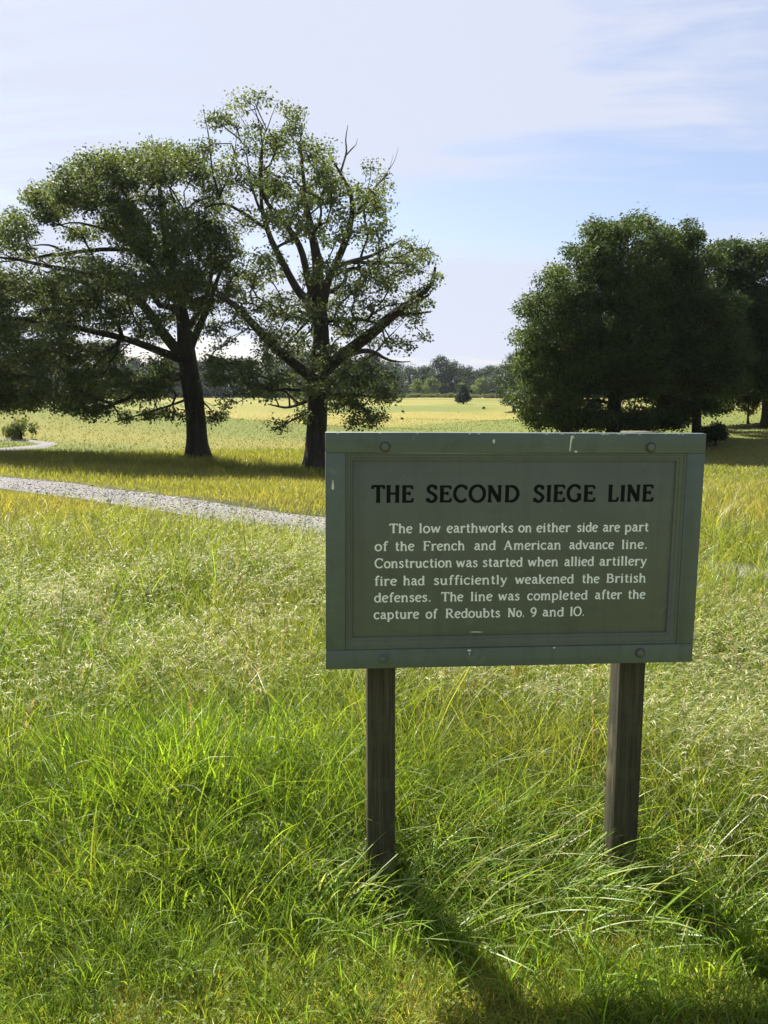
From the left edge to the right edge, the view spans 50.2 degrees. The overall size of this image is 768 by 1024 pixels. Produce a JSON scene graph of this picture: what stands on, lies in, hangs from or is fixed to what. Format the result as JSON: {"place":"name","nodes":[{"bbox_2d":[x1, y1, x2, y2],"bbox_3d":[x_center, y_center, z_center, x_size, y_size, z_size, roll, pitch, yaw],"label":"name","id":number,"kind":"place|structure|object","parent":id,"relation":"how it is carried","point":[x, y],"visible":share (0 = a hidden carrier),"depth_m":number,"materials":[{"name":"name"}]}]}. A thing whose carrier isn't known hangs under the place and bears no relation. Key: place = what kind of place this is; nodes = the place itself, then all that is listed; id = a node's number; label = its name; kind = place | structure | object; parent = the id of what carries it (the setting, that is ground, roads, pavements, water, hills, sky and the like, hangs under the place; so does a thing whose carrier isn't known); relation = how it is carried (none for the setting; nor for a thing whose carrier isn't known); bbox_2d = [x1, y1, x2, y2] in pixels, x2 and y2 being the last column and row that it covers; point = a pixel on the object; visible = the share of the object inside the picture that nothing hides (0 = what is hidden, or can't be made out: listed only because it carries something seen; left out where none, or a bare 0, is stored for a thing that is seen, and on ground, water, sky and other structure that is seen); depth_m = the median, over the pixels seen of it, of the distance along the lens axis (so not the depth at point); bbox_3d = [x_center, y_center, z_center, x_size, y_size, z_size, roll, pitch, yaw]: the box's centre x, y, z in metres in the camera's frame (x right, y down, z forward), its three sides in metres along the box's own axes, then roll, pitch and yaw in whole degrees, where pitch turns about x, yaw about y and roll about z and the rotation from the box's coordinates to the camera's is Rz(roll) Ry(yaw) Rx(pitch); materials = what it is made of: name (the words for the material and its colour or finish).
{"place":"outdoors","nodes":[
{"label":"outdoors","id":0,"kind":"place"},
{"bbox_2d":[0,396,767,1023],"bbox_3d":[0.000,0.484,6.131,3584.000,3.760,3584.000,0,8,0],"label":"meadow ground","id":1,"kind":"structure","parent":0,"point":[430,408],"depth_m":41.84,"materials":[{"name":"green plant"}]},
{"bbox_2d":[1,417,38,438],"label":"leafy bush","id":2,"kind":"object","parent":1,"relation":"on","point":[18,425],"visible":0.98,"depth_m":37.94,"materials":[{"name":"green plant"}]},
{"bbox_2d":[0,439,56,450],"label":"gravel loop","id":3,"kind":"object","parent":1,"relation":"on","point":[43,444],"visible":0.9,"depth_m":35.48,"materials":[{"name":"white gravel"}]},
{"bbox_2d":[31,365,62,393],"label":"tree","id":4,"kind":"object","parent":1,"relation":"on","point":[49,377],"visible":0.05,"depth_m":255.49,"materials":[{"name":"green plant"}]},
{"bbox_2d":[90,355,143,397],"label":"tree","id":5,"kind":"object","parent":1,"relation":"on","point":[131,367],"visible":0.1,"depth_m":242.56,"materials":[{"name":"green plant"}]},
{"bbox_2d":[0,132,252,460],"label":"oak tree","id":6,"kind":"object","parent":1,"relation":"on","point":[178,282],"visible":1,"depth_m":26.49,"materials":[{"name":"green plant"}]},
{"bbox_2d":[124,356,145,394],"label":"tree","id":7,"kind":"object","parent":1,"relation":"on","point":[134,360],"visible":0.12,"depth_m":253.64,"materials":[{"name":"green plant"}]},
{"bbox_2d":[134,356,166,391],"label":"tree","id":8,"kind":"object","parent":1,"relation":"on","point":[144,370],"visible":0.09,"depth_m":264.85,"materials":[{"name":"green plant"}]},
{"bbox_2d":[150,359,181,398],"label":"tree","id":9,"kind":"object","parent":1,"relation":"on","point":[179,387],"visible":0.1,"depth_m":241.26,"materials":[{"name":"green plant"}]},
{"bbox_2d":[163,384,182,397],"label":"understory shrub","id":10,"kind":"object","parent":1,"relation":"on","point":[179,395],"visible":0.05,"depth_m":260.61,"materials":[{"name":"green plant"}]},
{"bbox_2d":[202,387,214,397],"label":"understory shrub","id":11,"kind":"object","parent":1,"relation":"on","point":[206,395],"visible":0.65,"depth_m":262.01,"materials":[{"name":"green plant"}]},
{"bbox_2d":[198,355,231,395],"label":"tree","id":12,"kind":"object","parent":1,"relation":"on","point":[203,385],"visible":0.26,"depth_m":265.08,"materials":[{"name":"green plant"}]},
{"bbox_2d":[209,385,232,397],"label":"understory shrub","id":13,"kind":"object","parent":1,"relation":"on","point":[221,393],"visible":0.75,"depth_m":259.84,"materials":[{"name":"green plant"}]},
{"bbox_2d":[211,358,241,386],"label":"tree","id":14,"kind":"object","parent":1,"relation":"on","point":[230,374],"visible":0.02,"depth_m":272.75,"materials":[{"name":"green plant"}]},
{"bbox_2d":[219,381,250,397],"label":"understory shrub","id":15,"kind":"object","parent":1,"relation":"on","point":[231,391],"visible":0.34,"depth_m":259.47,"materials":[{"name":"green plant"}]},
{"bbox_2d":[236,356,260,382],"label":"tree","id":16,"kind":"object","parent":1,"relation":"on","point":[246,358],"visible":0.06,"depth_m":277.48,"materials":[{"name":"green plant"}]},
{"bbox_2d":[251,358,295,395],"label":"tree","id":17,"kind":"object","parent":1,"relation":"on","point":[267,373],"visible":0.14,"depth_m":250.52,"materials":[{"name":"green plant"}]},
{"bbox_2d":[264,347,303,397],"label":"tree","id":18,"kind":"object","parent":1,"relation":"on","point":[287,366],"visible":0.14,"depth_m":244.58,"materials":[{"name":"green plant"}]},
{"bbox_2d":[293,350,310,394],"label":"tree","id":19,"kind":"object","parent":1,"relation":"on","point":[306,363],"visible":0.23,"depth_m":237.86,"materials":[{"name":"green plant"}]},
{"bbox_2d":[185,84,446,471],"bbox_3d":[-2.199,-7.393,26.574,8.660,12.832,8.119,0,8,0],"label":"oak tree","id":20,"kind":"object","parent":1,"relation":"on","point":[326,360],"visible":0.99,"depth_m":25.13,"materials":[{"name":"green plant"}]},
{"bbox_2d":[330,361,356,392],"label":"tree","id":21,"kind":"object","parent":1,"relation":"on","point":[341,378],"visible":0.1,"depth_m":254.31,"materials":[{"name":"green plant"}]},
{"bbox_2d":[357,353,386,394],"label":"tree","id":22,"kind":"object","parent":1,"relation":"on","point":[374,357],"visible":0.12,"depth_m":243.69,"materials":[{"name":"green plant"}]},
{"bbox_2d":[358,357,406,395],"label":"tree","id":23,"kind":"object","parent":1,"relation":"on","point":[385,366],"visible":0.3,"depth_m":240.74,"materials":[{"name":"green plant"}]},
{"bbox_2d":[0,460,767,1023],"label":"meadow grass","id":24,"kind":"structure","parent":1,"relation":"on","point":[128,780],"depth_m":3.04,"materials":[{"name":"green plant"}]},
{"bbox_2d":[0,850,767,1023],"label":"short grass","id":25,"kind":"structure","parent":1,"relation":"on","point":[501,1009],"depth_m":2.21,"materials":[{"name":"green plant"}]},
{"bbox_2d":[0,504,767,879],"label":"hair grass","id":26,"kind":"structure","parent":1,"relation":"on","point":[440,674],"depth_m":4.42,"materials":[{"name":"green plant"}]},
{"bbox_2d":[0,408,767,470],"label":"field grass","id":27,"kind":"structure","parent":1,"relation":"on","point":[303,446],"depth_m":44.36,"materials":[{"name":"plant"}]},
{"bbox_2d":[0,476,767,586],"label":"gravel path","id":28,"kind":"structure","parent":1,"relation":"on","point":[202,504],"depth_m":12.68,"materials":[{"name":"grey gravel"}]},
{"bbox_2d":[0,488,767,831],"bbox_3d":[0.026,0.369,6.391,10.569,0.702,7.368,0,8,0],"label":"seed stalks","id":29,"kind":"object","parent":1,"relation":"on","point":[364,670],"visible":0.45,"depth_m":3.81,"materials":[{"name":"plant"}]},
{"bbox_2d":[384,360,404,384],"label":"tree","id":30,"kind":"object","parent":1,"relation":"on","point":[397,364],"visible":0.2,"depth_m":339.02,"materials":[{"name":"green plant"}]},
{"bbox_2d":[389,364,424,387],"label":"tree","id":31,"kind":"object","parent":1,"relation":"on","point":[411,372],"visible":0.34,"depth_m":295.62,"materials":[{"name":"green plant"}]},
{"bbox_2d":[405,393,414,397],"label":"hedge bush","id":32,"kind":"object","parent":1,"relation":"on","point":[409,395],"visible":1,"depth_m":259.93,"materials":[{"name":"green plant"}]},
{"bbox_2d":[403,384,425,396],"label":"understory shrub","id":33,"kind":"object","parent":1,"relation":"on","point":[410,392],"visible":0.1,"depth_m":285.36,"materials":[{"name":"green plant"}]},
{"bbox_2d":[408,378,426,394],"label":"treeline tree","id":34,"kind":"object","parent":1,"relation":"on","point":[416,387],"visible":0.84,"depth_m":275.72,"materials":[{"name":"green plant"}]},
{"bbox_2d":[413,392,421,397],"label":"hedge bush","id":35,"kind":"object","parent":1,"relation":"on","point":[418,394],"visible":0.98,"depth_m":261.12,"materials":[{"name":"green plant"}]},
{"bbox_2d":[404,365,436,387],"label":"tree","id":36,"kind":"object","parent":1,"relation":"on","point":[418,372],"visible":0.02,"depth_m":327.79,"materials":[{"name":"green plant"}]},
{"bbox_2d":[415,365,436,393],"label":"tree","id":37,"kind":"object","parent":1,"relation":"on","point":[423,371],"visible":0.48,"depth_m":287.51,"materials":[{"name":"green plant"}]},
{"bbox_2d":[420,375,442,394],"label":"treeline tree","id":38,"kind":"object","parent":1,"relation":"on","point":[432,389],"visible":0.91,"depth_m":272.82,"materials":[{"name":"green plant"}]},
{"bbox_2d":[428,354,455,393],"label":"tree","id":39,"kind":"object","parent":1,"relation":"on","point":[441,371],"visible":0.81,"depth_m":281.20,"materials":[{"name":"green plant"}]},
{"bbox_2d":[439,394,449,397],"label":"hedge bush","id":40,"kind":"object","parent":1,"relation":"on","point":[444,395],"visible":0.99,"depth_m":260.10,"materials":[{"name":"green plant"}]},
{"bbox_2d":[447,392,456,397],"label":"hedge bush","id":41,"kind":"object","parent":1,"relation":"on","point":[452,395],"visible":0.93,"depth_m":261.21,"materials":[{"name":"green plant"}]},
{"bbox_2d":[438,359,469,393],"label":"tree","id":42,"kind":"object","parent":1,"relation":"on","point":[455,373],"visible":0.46,"depth_m":284.95,"materials":[{"name":"green plant"}]},
{"bbox_2d":[148,740,767,1023],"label":"long grass","id":43,"kind":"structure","parent":1,"relation":"on","point":[494,901],"depth_m":2.44,"materials":[{"name":"green plant"}]},
{"bbox_2d":[451,382,464,395],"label":"treeline tree","id":44,"kind":"object","parent":1,"relation":"on","point":[458,385],"visible":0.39,"depth_m":276.22,"materials":[{"name":"green plant"}]},
{"bbox_2d":[454,385,472,403],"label":"cedar tree","id":45,"kind":"object","parent":1,"relation":"on","point":[463,396],"visible":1,"depth_m":153.79,"materials":[{"name":"green plant"}]},
{"bbox_2d":[456,365,480,385],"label":"tree","id":46,"kind":"object","parent":1,"relation":"on","point":[473,377],"visible":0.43,"depth_m":299.76,"materials":[{"name":"green plant"}]},
{"bbox_2d":[471,368,486,384],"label":"tree","id":47,"kind":"object","parent":1,"relation":"on","point":[478,374],"visible":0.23,"depth_m":305.71,"materials":[{"name":"green plant"}]},
{"bbox_2d":[471,377,490,394],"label":"treeline tree","id":48,"kind":"object","parent":1,"relation":"on","point":[482,381],"visible":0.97,"depth_m":277.70,"materials":[{"name":"green plant"}]},
{"bbox_2d":[479,394,488,397],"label":"hedge bush","id":49,"kind":"object","parent":1,"relation":"on","point":[484,396],"visible":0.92,"depth_m":259.91,"materials":[{"name":"green plant"}]},
{"bbox_2d":[481,367,495,392],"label":"tree","id":50,"kind":"object","parent":1,"relation":"on","point":[488,372],"visible":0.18,"depth_m":295.19,"materials":[{"name":"green plant"}]},
{"bbox_2d":[482,365,497,375],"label":"tree","id":51,"kind":"object","parent":1,"relation":"on","point":[487,367],"visible":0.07,"depth_m":330.13,"materials":[{"name":"green plant"}]},
{"bbox_2d":[483,362,507,392],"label":"tree","id":52,"kind":"object","parent":1,"relation":"on","point":[492,377],"visible":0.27,"depth_m":280.53,"materials":[{"name":"green plant"}]},
{"bbox_2d":[491,359,531,410],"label":"broadleaf tree","id":53,"kind":"object","parent":1,"relation":"on","point":[503,379],"visible":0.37,"depth_m":116.99,"materials":[{"name":"green plant"}]},
{"bbox_2d":[496,351,531,390],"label":"tree","id":54,"kind":"object","parent":1,"relation":"on","point":[508,357],"visible":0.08,"depth_m":211.25,"materials":[{"name":"green plant"}]},
{"bbox_2d":[325,431,705,895],"bbox_3d":[0.394,0.647,2.608,1.152,1.805,0.141,-1,8,-5],"label":"information sign","id":55,"kind":"object","parent":1,"relation":"on","point":[454,549],"visible":1,"depth_m":2.49,"materials":[{"name":"green metal"}]},
{"bbox_2d":[500,202,704,432],"bbox_3d":[11.399,-9.531,41.312,11.505,12.859,10.564,0,8,0],"label":"broadleaf tree","id":56,"kind":"object","parent":1,"relation":"on","point":[611,355],"visible":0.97,"depth_m":38.16,"materials":[{"name":"green plant"}]},
{"bbox_2d":[635,216,763,432],"bbox_3d":[15.916,-9.283,41.911,6.544,12.022,9.959,3,9,22],"label":"broadleaf tree","id":57,"kind":"object","parent":1,"relation":"on","point":[723,349],"visible":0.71,"depth_m":38.88,"materials":[{"name":"green plant"}]},
{"bbox_2d":[698,420,731,445],"bbox_3d":[16.438,-3.778,40.874,1.588,1.663,2.334,3,9,17],"label":"dark shrub","id":58,"kind":"object","parent":1,"relation":"on","point":[716,431],"visible":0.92,"depth_m":40.22,"materials":[{"name":"green plant"}]},
{"bbox_2d":[699,232,767,427],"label":"broadleaf tree","id":59,"kind":"object","parent":1,"relation":"on","point":[746,269],"visible":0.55,"depth_m":45.40,"materials":[{"name":"green plant"}]},
{"bbox_2d":[732,391,761,423],"bbox_3d":[22.941,-6.944,51.507,2.505,3.535,3.158,3,9,18],"label":"sapling","id":60,"kind":"object","parent":1,"relation":"on","point":[749,405],"visible":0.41,"depth_m":50.83,"materials":[{"name":"green plant"}]},
{"bbox_2d":[0,446,767,561],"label":"field grass","id":61,"kind":"structure","parent":0,"point":[732,486],"depth_m":20.13,"materials":[{"name":"plant"}]},
{"bbox_2d":[0,0,767,385],"label":"sky","id":62,"kind":"structure","parent":0,"point":[510,124],"materials":[{"name":"blue"}]}
]}

